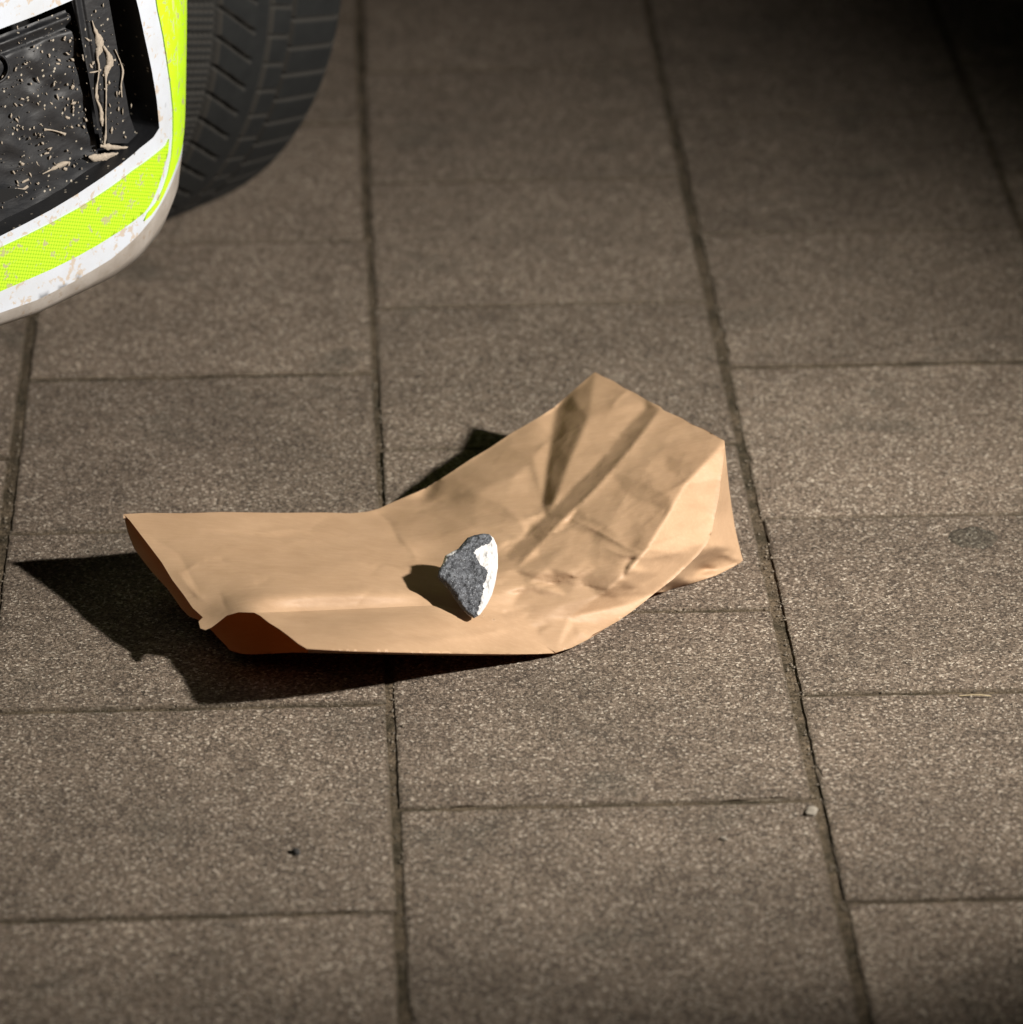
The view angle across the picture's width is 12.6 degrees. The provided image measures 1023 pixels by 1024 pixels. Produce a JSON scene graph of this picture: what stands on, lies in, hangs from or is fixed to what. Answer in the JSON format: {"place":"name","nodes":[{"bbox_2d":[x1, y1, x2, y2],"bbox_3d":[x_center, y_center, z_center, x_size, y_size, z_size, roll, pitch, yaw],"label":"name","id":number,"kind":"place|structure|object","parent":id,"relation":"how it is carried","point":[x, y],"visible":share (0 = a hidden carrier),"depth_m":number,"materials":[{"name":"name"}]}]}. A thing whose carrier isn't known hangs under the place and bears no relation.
{"place":"outdoors","nodes":[
{"label":"outdoors","id":0,"kind":"place"},
{"bbox_2d":[0,0,1022,1023],"bbox_3d":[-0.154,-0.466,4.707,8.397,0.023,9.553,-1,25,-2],"label":"pavement","id":1,"kind":"structure","parent":0,"point":[606,906],"depth_m":3.63,"materials":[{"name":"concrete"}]},
{"bbox_2d":[0,0,340,325],"bbox_3d":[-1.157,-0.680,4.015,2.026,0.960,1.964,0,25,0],"label":"police car","id":2,"kind":"object","parent":1,"relation":"on","point":[128,128],"visible":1,"depth_m":3.58,"materials":[{"name":"multicoloured paint"}]},
{"bbox_2d":[291,847,299,854],"bbox_3d":[-0.150,0.235,3.205,0.006,0.005,0.009,-13,28,-25],"label":"grit","id":3,"kind":"object","parent":1,"relation":"on","point":[295,851],"visible":1,"depth_m":3.20,"materials":[{"name":"grey stone"}]},
{"bbox_2d":[123,372,742,655],"bbox_3d":[-0.039,0.018,3.550,0.467,0.098,0.284,-14,29,-28],"label":"paper bag","id":4,"kind":"object","parent":1,"relation":"on","point":[593,504],"visible":0.96,"depth_m":3.54,"materials":[{"name":"brown paper"}]},
{"bbox_2d":[437,533,497,617],"bbox_3d":[-0.030,0.047,3.482,0.043,0.043,0.071,8,27,17],"label":"stone","id":5,"kind":"object","parent":4,"relation":"on","point":[467,573],"visible":1,"depth_m":3.47,"materials":[{"name":"grey stone"}]},
{"bbox_2d":[0,0,1022,1023],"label":"loose grit","id":6,"kind":"object","parent":1,"relation":"on","point":[450,447],"visible":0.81,"depth_m":3.85,"materials":[{"name":"grey gravel"}]},
{"bbox_2d":[719,836,726,840],"bbox_3d":[0.148,0.228,3.222,0.006,0.003,0.004,14,29,28],"label":"stone chip","id":7,"kind":"object","parent":1,"relation":"on","point":[722,838],"visible":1,"depth_m":3.22,"materials":[{"name":"grey stone"}]},
{"bbox_2d":[805,806,817,815],"bbox_3d":[0.211,0.211,3.257,0.009,0.004,0.013,7,26,14],"label":"pebble","id":8,"kind":"object","parent":1,"relation":"on","point":[811,810],"visible":1,"depth_m":3.25,"materials":[{"name":"beige stone"}]},
{"bbox_2d":[948,526,997,548],"bbox_3d":[0.365,0.020,3.659,0.042,0.002,0.041,0,25,0],"label":"chewing gum","id":9,"kind":"object","parent":1,"relation":"on","point":[974,537],"visible":1,"depth_m":3.66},
{"bbox_2d":[959,694,991,696],"bbox_3d":[0.343,0.135,3.413,0.024,0.003,0.003,0,25,0],"label":"straw","id":10,"kind":"object","parent":1,"relation":"on","point":[975,694],"visible":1,"depth_m":3.41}
]}

